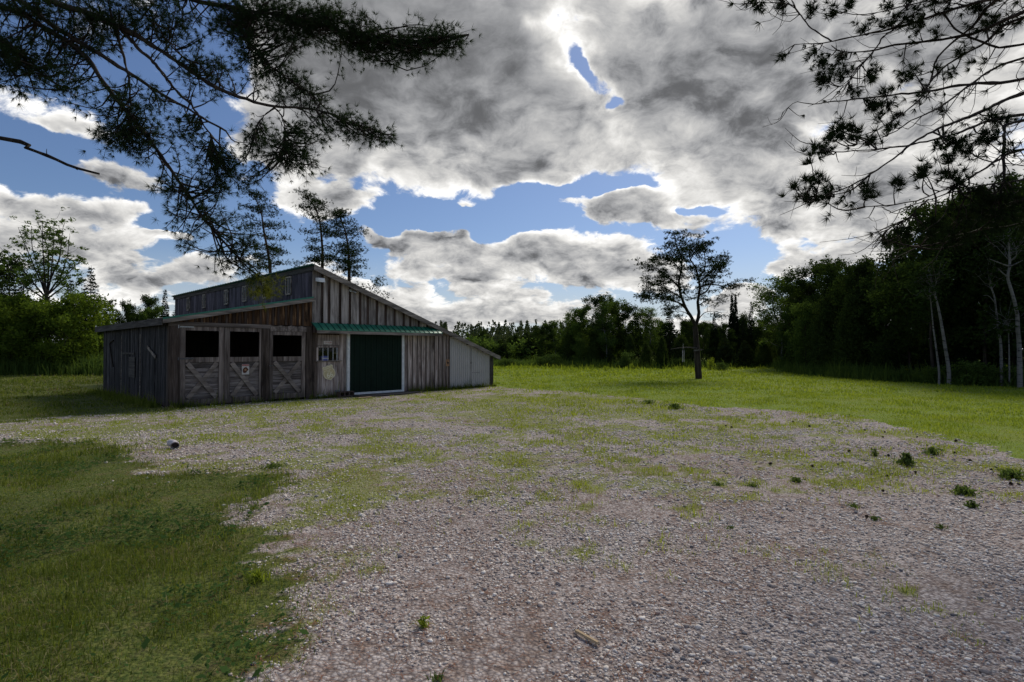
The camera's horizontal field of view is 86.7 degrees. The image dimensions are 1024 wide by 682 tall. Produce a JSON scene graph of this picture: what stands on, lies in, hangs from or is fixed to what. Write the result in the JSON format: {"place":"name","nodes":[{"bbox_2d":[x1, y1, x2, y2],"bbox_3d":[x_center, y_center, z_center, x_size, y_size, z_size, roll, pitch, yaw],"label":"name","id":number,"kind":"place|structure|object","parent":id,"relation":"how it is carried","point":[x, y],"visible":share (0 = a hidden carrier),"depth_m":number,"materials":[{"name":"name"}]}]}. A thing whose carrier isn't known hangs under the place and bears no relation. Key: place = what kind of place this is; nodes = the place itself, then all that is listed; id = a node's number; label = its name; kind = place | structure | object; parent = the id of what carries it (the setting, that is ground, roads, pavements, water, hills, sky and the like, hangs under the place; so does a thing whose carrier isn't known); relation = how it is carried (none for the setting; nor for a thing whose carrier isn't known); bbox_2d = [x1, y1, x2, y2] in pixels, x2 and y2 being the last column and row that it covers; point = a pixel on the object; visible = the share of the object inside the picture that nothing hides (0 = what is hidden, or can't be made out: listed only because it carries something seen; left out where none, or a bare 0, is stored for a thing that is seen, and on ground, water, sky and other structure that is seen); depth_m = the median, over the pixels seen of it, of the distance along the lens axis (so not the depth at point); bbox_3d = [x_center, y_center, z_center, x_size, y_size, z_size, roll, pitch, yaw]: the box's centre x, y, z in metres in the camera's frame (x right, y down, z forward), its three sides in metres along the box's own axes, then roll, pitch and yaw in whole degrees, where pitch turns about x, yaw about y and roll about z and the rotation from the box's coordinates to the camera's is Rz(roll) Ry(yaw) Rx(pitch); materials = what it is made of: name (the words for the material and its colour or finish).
{"place":"outdoors","nodes":[
{"label":"outdoors","id":0,"kind":"place"},
{"bbox_2d":[0,372,351,681],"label":"lawn grass","id":1,"kind":"structure","parent":0,"point":[54,623],"depth_m":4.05,"materials":[{"name":"green plant"}]},
{"bbox_2d":[0,358,1023,681],"bbox_3d":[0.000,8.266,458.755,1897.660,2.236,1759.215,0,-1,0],"label":"ground","id":2,"kind":"structure","parent":0,"point":[952,588],"depth_m":4.47,"materials":[{"name":"grey gravel"}]},
{"bbox_2d":[0,249,38,297],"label":"broadleaf tree","id":3,"kind":"object","parent":2,"relation":"on","point":[5,282],"visible":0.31,"depth_m":40.86,"materials":[{"name":"green plant"}]},
{"bbox_2d":[0,291,64,362],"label":"maple tree","id":4,"kind":"object","parent":2,"relation":"on","point":[8,300],"visible":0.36,"depth_m":34.86,"materials":[{"name":"green plant"}]},
{"bbox_2d":[0,290,77,364],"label":"maple tree","id":5,"kind":"object","parent":2,"relation":"on","point":[4,313],"visible":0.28,"depth_m":34.86,"materials":[{"name":"green plant"}]},
{"bbox_2d":[0,207,88,361],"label":"ash tree","id":6,"kind":"object","parent":2,"relation":"on","point":[44,278],"visible":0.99,"depth_m":37.24,"materials":[{"name":"green plant"}]},
{"bbox_2d":[12,285,121,371],"bbox_3d":[-29.189,-0.328,35.553,5.628,6.750,6.920,1,-1,-30],"label":"maple tree","id":7,"kind":"object","parent":2,"relation":"on","point":[66,312],"visible":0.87,"depth_m":35.00,"materials":[{"name":"green leaf"},{"name":"bark"}]},
{"bbox_2d":[73,326,103,359],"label":"maple tree","id":8,"kind":"object","parent":2,"relation":"on","point":[95,334],"visible":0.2,"depth_m":36.85,"materials":[{"name":"green plant"}]},
{"bbox_2d":[77,268,106,358],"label":"spruce tree","id":9,"kind":"object","parent":2,"relation":"on","point":[91,282],"visible":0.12,"depth_m":37.99,"materials":[{"name":"green plant"}]},
{"bbox_2d":[114,298,136,322],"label":"broadleaf tree","id":10,"kind":"object","parent":2,"relation":"on","point":[127,307],"visible":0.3,"depth_m":45.76,"materials":[{"name":"green plant"}]},
{"bbox_2d":[127,294,161,321],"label":"broadleaf tree","id":11,"kind":"object","parent":2,"relation":"on","point":[148,301],"visible":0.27,"depth_m":43.62,"materials":[{"name":"green plant"}]},
{"bbox_2d":[136,305,166,319],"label":"broadleaf tree","id":12,"kind":"object","parent":2,"relation":"on","point":[148,313],"visible":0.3,"depth_m":40.67,"materials":[{"name":"green plant"}]},
{"bbox_2d":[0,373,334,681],"bbox_3d":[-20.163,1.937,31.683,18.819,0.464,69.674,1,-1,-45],"label":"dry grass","id":13,"kind":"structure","parent":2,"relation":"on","point":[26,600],"depth_m":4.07,"materials":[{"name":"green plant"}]},
{"bbox_2d":[0,0,482,311],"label":"pine tree","id":14,"kind":"object","parent":2,"relation":"on","point":[243,25],"visible":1,"depth_m":7.61,"materials":[{"name":"green plant"}]},
{"bbox_2d":[240,566,271,585],"bbox_3d":[-1.792,1.611,3.723,0.283,0.103,0.313,0,-1,-8],"label":"weed plant","id":15,"kind":"object","parent":2,"relation":"on","point":[257,573],"visible":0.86,"depth_m":3.76,"materials":[{"name":"green plant"}]},
{"bbox_2d":[233,187,291,272],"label":"pine tree","id":16,"kind":"object","parent":2,"relation":"on","point":[258,208],"visible":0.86,"depth_m":35.99,"materials":[{"name":"green plant"}]},
{"bbox_2d":[82,378,496,408],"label":"wall grass","id":17,"kind":"structure","parent":2,"relation":"on","point":[101,392],"depth_m":17.43,"materials":[{"name":"green plant"}]},
{"bbox_2d":[95,263,500,407],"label":"barn","id":18,"kind":"structure","parent":2,"relation":"on","point":[202,344],"depth_m":18.54,"materials":[{"name":"wood"}]},
{"bbox_2d":[178,325,224,405],"bbox_3d":[-8.921,0.704,15.564,0.103,2.297,1.223,-1,-1,43],"label":"stall door","id":19,"kind":"structure","parent":18,"relation":"in","point":[188,369],"depth_m":15.58,"materials":[{"name":"wood"}]},
{"bbox_2d":[224,327,261,402],"bbox_3d":[-8.140,0.724,16.410,0.080,2.235,1.060,-1,-1,43],"label":"stall door","id":20,"kind":"structure","parent":18,"relation":"in","point":[234,380],"depth_m":16.34,"materials":[{"name":"grey wood"}]},
{"bbox_2d":[269,331,305,398],"bbox_3d":[-7.204,0.768,17.383,0.106,2.130,1.188,-1,-1,43],"label":"stall door","id":21,"kind":"structure","parent":18,"relation":"in","point":[285,372],"depth_m":17.39,"materials":[{"name":"wood"}]},
{"bbox_2d":[322,364,334,379],"bbox_3d":[-6.219,1.076,18.442,0.018,0.520,0.442,-1,16,43],"label":"route shield sign","id":22,"kind":"object","parent":18,"relation":"attached to","point":[329,372],"visible":1,"depth_m":18.44,"materials":[{"name":"beige metal"}]},
{"bbox_2d":[346,331,403,394],"bbox_3d":[-4.944,0.673,19.777,0.100,2.460,2.385,-1,-1,43],"label":"sliding door","id":23,"kind":"structure","parent":18,"relation":"in","point":[374,363],"depth_m":19.70,"materials":[{"name":"green metal"}]},
{"bbox_2d":[285,186,350,276],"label":"pine tree","id":24,"kind":"object","parent":2,"relation":"on","point":[323,256],"visible":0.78,"depth_m":33.89,"materials":[{"name":"green plant"}]},
{"bbox_2d":[320,207,393,298],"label":"pine tree","id":25,"kind":"object","parent":2,"relation":"on","point":[345,251],"visible":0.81,"depth_m":32.95,"materials":[{"name":"green plant"}]},
{"bbox_2d":[353,391,425,396],"bbox_3d":[-4.345,1.907,19.658,0.890,0.024,3.030,-1,-1,43],"label":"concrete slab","id":26,"kind":"object","parent":2,"relation":"on","point":[385,394],"visible":0.86,"depth_m":19.57,"materials":[{"name":"grey concrete"}]},
{"bbox_2d":[476,339,514,358],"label":"bush","id":27,"kind":"object","parent":2,"relation":"on","point":[484,344],"visible":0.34,"depth_m":60.41,"materials":[{"name":"green plant"}]},
{"bbox_2d":[494,338,511,360],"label":"pine tree","id":28,"kind":"object","parent":2,"relation":"on","point":[501,347],"visible":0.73,"depth_m":59.39,"materials":[{"name":"green plant"}]},
{"bbox_2d":[0,326,1023,387],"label":"undergrowth","id":29,"kind":"object","parent":2,"relation":"on","point":[19,367],"visible":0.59,"depth_m":33.94,"materials":[{"name":"green plant"}]},
{"bbox_2d":[519,333,538,360],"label":"pine tree","id":30,"kind":"object","parent":2,"relation":"on","point":[529,343],"visible":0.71,"depth_m":58.85,"materials":[{"name":"green plant"}]},
{"bbox_2d":[507,337,556,360],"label":"bush","id":31,"kind":"object","parent":2,"relation":"on","point":[523,345],"visible":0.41,"depth_m":58.89,"materials":[{"name":"green plant"}]},
{"bbox_2d":[529,322,557,359],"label":"broadleaf tree","id":32,"kind":"object","parent":2,"relation":"on","point":[543,350],"visible":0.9,"depth_m":56.01,"materials":[{"name":"green plant"}]},
{"bbox_2d":[539,352,563,367],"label":"bush","id":33,"kind":"object","parent":2,"relation":"on","point":[553,356],"visible":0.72,"depth_m":47.81,"materials":[{"name":"green plant"}]},
{"bbox_2d":[541,319,562,358],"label":"poplar tree","id":34,"kind":"object","parent":2,"relation":"on","point":[554,325],"visible":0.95,"depth_m":55.89,"materials":[{"name":"green plant"}]},
{"bbox_2d":[561,322,582,359],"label":"cedar tree","id":35,"kind":"object","parent":2,"relation":"on","point":[563,347],"visible":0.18,"depth_m":54.58,"materials":[{"name":"green plant"}]},
{"bbox_2d":[563,319,587,359],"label":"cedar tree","id":36,"kind":"object","parent":2,"relation":"on","point":[572,343],"visible":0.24,"depth_m":54.33,"materials":[{"name":"green plant"}]},
{"bbox_2d":[570,337,588,362],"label":"broadleaf tree","id":37,"kind":"object","parent":2,"relation":"on","point":[582,347],"visible":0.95,"depth_m":49.85,"materials":[{"name":"green plant"}]},
{"bbox_2d":[563,302,600,359],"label":"broadleaf tree","id":38,"kind":"object","parent":2,"relation":"on","point":[580,314],"visible":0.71,"depth_m":52.70,"materials":[{"name":"green plant"}]},
{"bbox_2d":[579,292,624,360],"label":"broadleaf tree","id":39,"kind":"object","parent":2,"relation":"on","point":[593,301],"visible":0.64,"depth_m":51.47,"materials":[{"name":"green plant"}]},
{"bbox_2d":[586,300,620,353],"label":"poplar tree","id":40,"kind":"object","parent":2,"relation":"on","point":[601,333],"visible":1,"depth_m":49.99,"materials":[{"name":"green plant"}]},
{"bbox_2d":[435,319,776,355],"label":"wood","id":41,"kind":"object","parent":2,"relation":"on","point":[500,331],"visible":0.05,"depth_m":108.46,"materials":[{"name":"green plant"}]},
{"bbox_2d":[597,294,628,356],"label":"broadleaf tree","id":42,"kind":"object","parent":2,"relation":"on","point":[616,350],"visible":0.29,"depth_m":52.69,"materials":[{"name":"green plant"}]},
{"bbox_2d":[613,350,638,368],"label":"bush","id":43,"kind":"object","parent":2,"relation":"on","point":[625,359],"visible":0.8,"depth_m":46.31,"materials":[{"name":"green plant"}]},
{"bbox_2d":[610,302,644,357],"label":"broadleaf tree","id":44,"kind":"object","parent":2,"relation":"on","point":[627,311],"visible":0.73,"depth_m":51.68,"materials":[{"name":"green plant"}]},
{"bbox_2d":[623,333,636,359],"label":"cedar tree","id":45,"kind":"object","parent":2,"relation":"on","point":[630,346],"visible":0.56,"depth_m":48.77,"materials":[{"name":"green plant"}]},
{"bbox_2d":[627,306,654,352],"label":"poplar tree","id":46,"kind":"object","parent":2,"relation":"on","point":[639,343],"visible":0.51,"depth_m":52.91,"materials":[{"name":"green plant"}]},
{"bbox_2d":[639,340,652,363],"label":"cedar tree","id":47,"kind":"object","parent":2,"relation":"on","point":[646,353],"visible":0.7,"depth_m":47.33,"materials":[{"name":"green plant"}]},
{"bbox_2d":[639,307,663,353],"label":"poplar tree","id":48,"kind":"object","parent":2,"relation":"on","point":[651,324],"visible":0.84,"depth_m":51.91,"materials":[{"name":"green plant"}]},
{"bbox_2d":[654,335,668,368],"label":"cedar tree","id":49,"kind":"object","parent":2,"relation":"on","point":[661,355],"visible":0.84,"depth_m":46.81,"materials":[{"name":"green plant"}]},
{"bbox_2d":[661,312,683,361],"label":"spruce tree","id":50,"kind":"object","parent":2,"relation":"on","point":[669,330],"visible":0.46,"depth_m":49.88,"materials":[{"name":"green plant"}]},
{"bbox_2d":[668,333,690,361],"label":"cedar tree","id":51,"kind":"object","parent":2,"relation":"on","point":[679,343],"visible":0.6,"depth_m":48.27,"materials":[{"name":"green plant"}]},
{"bbox_2d":[676,319,703,359],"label":"broadleaf tree","id":52,"kind":"object","parent":2,"relation":"on","point":[685,328],"visible":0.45,"depth_m":50.82,"materials":[{"name":"green plant"}]},
{"bbox_2d":[631,229,755,378],"bbox_3d":[10.004,-2.061,30.504,7.440,8.472,4.575,0,-1,0],"label":"pine tree","id":53,"kind":"object","parent":2,"relation":"on","point":[714,269],"visible":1,"depth_m":30.14,"materials":[{"name":"green plant"}]},
{"bbox_2d":[690,321,719,359],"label":"broadleaf tree","id":54,"kind":"object","parent":2,"relation":"on","point":[703,326],"visible":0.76,"depth_m":49.67,"materials":[{"name":"green plant"}]},
{"bbox_2d":[707,312,719,361],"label":"spruce tree","id":55,"kind":"object","parent":2,"relation":"on","point":[714,323],"visible":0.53,"depth_m":49.91,"materials":[{"name":"green plant"}]},
{"bbox_2d":[713,327,737,361],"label":"broadleaf tree","id":56,"kind":"object","parent":2,"relation":"on","point":[729,333],"visible":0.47,"depth_m":49.76,"materials":[{"name":"green plant"}]},
{"bbox_2d":[713,338,740,364],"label":"pine tree","id":57,"kind":"object","parent":2,"relation":"on","point":[729,353],"visible":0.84,"depth_m":46.79,"materials":[{"name":"green plant"}]},
{"bbox_2d":[727,295,737,358],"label":"spruce tree","id":58,"kind":"object","parent":2,"relation":"on","point":[731,323],"visible":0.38,"depth_m":51.91,"materials":[{"name":"green plant"}]},
{"bbox_2d":[733,294,740,359],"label":"spruce tree","id":59,"kind":"object","parent":2,"relation":"on","point":[737,324],"visible":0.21,"depth_m":52.94,"materials":[{"name":"green plant"}]},
{"bbox_2d":[735,320,749,359],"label":"spruce tree","id":60,"kind":"object","parent":2,"relation":"on","point":[742,333],"visible":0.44,"depth_m":49.96,"materials":[{"name":"green plant"}]},
{"bbox_2d":[738,311,752,353],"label":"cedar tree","id":61,"kind":"object","parent":2,"relation":"on","point":[745,319],"visible":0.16,"depth_m":54.22,"materials":[{"name":"green plant"}]},
{"bbox_2d":[746,302,758,357],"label":"spruce tree","id":62,"kind":"object","parent":2,"relation":"on","point":[751,323],"visible":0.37,"depth_m":49.95,"materials":[{"name":"green plant"}]},
{"bbox_2d":[491,359,1023,457],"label":"field grass","id":63,"kind":"structure","parent":2,"relation":"on","point":[730,372],"depth_m":20.56,"materials":[{"name":"green plant"}]},
{"bbox_2d":[748,323,774,360],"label":"broadleaf tree","id":64,"kind":"object","parent":2,"relation":"on","point":[757,332],"visible":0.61,"depth_m":48.84,"materials":[{"name":"green plant"}]},
{"bbox_2d":[752,338,775,367],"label":"cedar tree","id":65,"kind":"object","parent":2,"relation":"on","point":[766,358],"visible":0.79,"depth_m":44.76,"materials":[{"name":"green plant"}]},
{"bbox_2d":[747,274,795,358],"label":"poplar tree","id":66,"kind":"object","parent":2,"relation":"on","point":[767,295],"visible":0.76,"depth_m":43.90,"materials":[{"name":"green plant"}]},
{"bbox_2d":[773,307,795,358],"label":"broadleaf tree","id":67,"kind":"object","parent":2,"relation":"on","point":[785,337],"visible":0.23,"depth_m":42.15,"materials":[{"name":"green plant"}]},
{"bbox_2d":[773,282,822,333],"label":"broadleaf tree","id":68,"kind":"object","parent":2,"relation":"on","point":[810,294],"visible":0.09,"depth_m":41.52,"materials":[{"name":"green plant"}]},
{"bbox_2d":[782,299,822,364],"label":"broadleaf tree","id":69,"kind":"object","parent":2,"relation":"on","point":[803,318],"visible":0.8,"depth_m":36.87,"materials":[{"name":"green plant"}]},
{"bbox_2d":[774,259,837,333],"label":"broadleaf tree","id":70,"kind":"object","parent":2,"relation":"on","point":[800,283],"visible":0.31,"depth_m":40.10,"materials":[{"name":"green plant"}]},
{"bbox_2d":[802,254,847,331],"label":"broadleaf tree","id":71,"kind":"object","parent":2,"relation":"on","point":[827,269],"visible":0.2,"depth_m":36.76,"materials":[{"name":"green plant"}]},
{"bbox_2d":[820,258,879,354],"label":"broadleaf tree","id":72,"kind":"object","parent":2,"relation":"on","point":[862,270],"visible":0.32,"depth_m":33.35,"materials":[{"name":"green plant"}]},
{"bbox_2d":[831,286,880,369],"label":"cedar tree","id":73,"kind":"object","parent":2,"relation":"on","point":[850,314],"visible":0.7,"depth_m":32.16,"materials":[{"name":"green plant"}]},
{"bbox_2d":[811,266,903,330],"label":"broadleaf tree","id":74,"kind":"object","parent":2,"relation":"on","point":[828,292],"visible":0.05,"depth_m":36.43,"materials":[{"name":"green plant"}]},
{"bbox_2d":[834,254,894,336],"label":"broadleaf tree","id":75,"kind":"object","parent":2,"relation":"on","point":[852,265],"visible":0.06,"depth_m":34.06,"materials":[{"name":"green plant"}]},
{"bbox_2d":[720,0,1023,292],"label":"pine tree","id":76,"kind":"object","parent":2,"relation":"on","point":[987,199],"visible":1,"depth_m":6.38,"materials":[{"name":"green plant"}]},
{"bbox_2d":[845,261,912,368],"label":"broadleaf tree","id":77,"kind":"object","parent":2,"relation":"on","point":[864,310],"visible":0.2,"depth_m":31.39,"materials":[{"name":"green plant"}]},
{"bbox_2d":[856,274,925,365],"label":"broadleaf tree","id":78,"kind":"object","parent":2,"relation":"on","point":[886,324],"visible":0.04,"depth_m":32.07,"materials":[{"name":"green plant"}]},
{"bbox_2d":[861,222,938,368],"bbox_3d":[21.418,-2.162,29.006,5.106,8.717,4.488,0,-1,-10],"label":"broadleaf tree","id":79,"kind":"object","parent":2,"relation":"on","point":[895,333],"visible":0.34,"depth_m":29.12,"materials":[{"name":"green plant"}]},
{"bbox_2d":[893,451,917,465],"bbox_3d":[5.433,1.653,7.493,0.390,0.234,0.533,-1,-1,29],"label":"weed plant","id":80,"kind":"object","parent":2,"relation":"on","point":[906,458],"visible":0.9,"depth_m":7.51,"materials":[{"name":"green plant"}]},
{"bbox_2d":[896,265,960,384],"bbox_3d":[18.972,-0.854,24.703,2.396,5.742,3.207,-1,-1,29],"label":"birch tree","id":81,"kind":"object","parent":2,"relation":"on","point":[926,295],"visible":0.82,"depth_m":24.83,"materials":[{"name":"green plant"}]},
{"bbox_2d":[895,250,963,383],"bbox_3d":[18.956,-1.088,24.570,1.960,6.208,2.638,0,-1,-19],"label":"birch tree","id":82,"kind":"object","parent":2,"relation":"on","point":[925,271],"visible":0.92,"depth_m":24.57,"materials":[{"name":"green plant"}]},
{"bbox_2d":[873,213,993,368],"bbox_3d":[20.753,-2.172,26.514,5.228,8.643,4.834,-1,-1,31],"label":"broadleaf tree","id":83,"kind":"object","parent":2,"relation":"on","point":[924,318],"visible":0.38,"depth_m":26.29,"materials":[{"name":"green plant"}]},
{"bbox_2d":[910,365,965,384],"bbox_3d":[20.299,1.648,25.954,2.084,1.074,2.152,0,-1,18],"label":"bush","id":84,"kind":"object","parent":2,"relation":"on","point":[933,370],"visible":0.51,"depth_m":25.87,"materials":[{"name":"green plant"}]},
{"bbox_2d":[885,198,1002,368],"bbox_3d":[22.670,-2.578,28.132,6.663,9.779,5.801,0,-1,13],"label":"broadleaf tree","id":85,"kind":"object","parent":2,"relation":"on","point":[922,210],"visible":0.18,"depth_m":27.39,"materials":[{"name":"green plant"}]},
{"bbox_2d":[904,185,1023,365],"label":"broadleaf tree","id":86,"kind":"object","parent":2,"relation":"on","point":[976,280],"visible":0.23,"depth_m":24.92,"materials":[{"name":"green plant"}]},
{"bbox_2d":[938,484,991,495],"bbox_3d":[5.028,1.663,6.045,0.520,0.120,0.333,0,-1,0],"label":"weed plant","id":87,"kind":"object","parent":2,"relation":"on","point":[962,490],"visible":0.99,"depth_m":6.00,"materials":[{"name":"green plant"}]},
{"bbox_2d":[920,184,1013,365],"bbox_3d":[23.292,-2.856,27.042,6.262,10.061,5.504,0,-1,-24],"label":"broadleaf tree","id":88,"kind":"object","parent":2,"relation":"on","point":[958,325],"visible":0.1,"depth_m":26.64,"materials":[{"name":"green plant"}]},
{"bbox_2d":[936,357,1006,386],"bbox_3d":[20.694,1.474,24.500,2.367,1.477,2.292,0,-1,10],"label":"bush","id":89,"kind":"object","parent":2,"relation":"on","point":[975,368],"visible":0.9,"depth_m":24.18,"materials":[{"name":"green plant"}]},
{"bbox_2d":[930,160,1023,370],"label":"broadleaf tree","id":90,"kind":"object","parent":2,"relation":"on","point":[966,338],"visible":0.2,"depth_m":25.33,"materials":[{"name":"green plant"}]},
{"bbox_2d":[943,184,1023,368],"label":"broadleaf tree","id":91,"kind":"object","parent":2,"relation":"on","point":[998,251],"visible":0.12,"depth_m":24.41,"materials":[{"name":"green plant"}]},
{"bbox_2d":[954,239,1023,386],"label":"birch tree","id":92,"kind":"object","parent":2,"relation":"on","point":[991,283],"visible":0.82,"depth_m":23.77,"materials":[{"name":"green plant"}]},
{"bbox_2d":[960,212,1023,387],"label":"birch tree","id":93,"kind":"object","parent":2,"relation":"on","point":[1008,237],"visible":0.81,"depth_m":22.78,"materials":[{"name":"green plant"}]},
{"bbox_2d":[966,291,1023,384],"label":"birch tree","id":94,"kind":"object","parent":2,"relation":"on","point":[1002,322],"visible":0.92,"depth_m":23.46,"materials":[{"name":"green plant"}]},
{"bbox_2d":[966,196,1023,340],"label":"broadleaf tree","id":95,"kind":"object","parent":2,"relation":"on","point":[1020,296],"visible":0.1,"depth_m":24.50,"materials":[{"name":"green plant"}]},
{"bbox_2d":[971,363,1023,386],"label":"bush","id":96,"kind":"object","parent":2,"relation":"on","point":[1012,372],"visible":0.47,"depth_m":23.72,"materials":[{"name":"green plant"}]},
{"bbox_2d":[991,466,1023,480],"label":"weed plant","id":97,"kind":"object","parent":2,"relation":"on","point":[1008,473],"visible":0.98,"depth_m":6.73,"materials":[{"name":"green plant"}]},
{"bbox_2d":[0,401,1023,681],"bbox_3d":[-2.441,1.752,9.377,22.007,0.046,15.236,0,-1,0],"label":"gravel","id":98,"kind":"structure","parent":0,"point":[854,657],"depth_m":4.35,"materials":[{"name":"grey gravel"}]},
{"bbox_2d":[0,386,1023,671],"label":"grass","id":99,"kind":"structure","parent":0,"point":[592,434],"depth_m":8.79,"materials":[{"name":"green plant"}]},
{"bbox_2d":[0,0,1023,348],"label":"sky","id":100,"kind":"structure","parent":0,"point":[529,176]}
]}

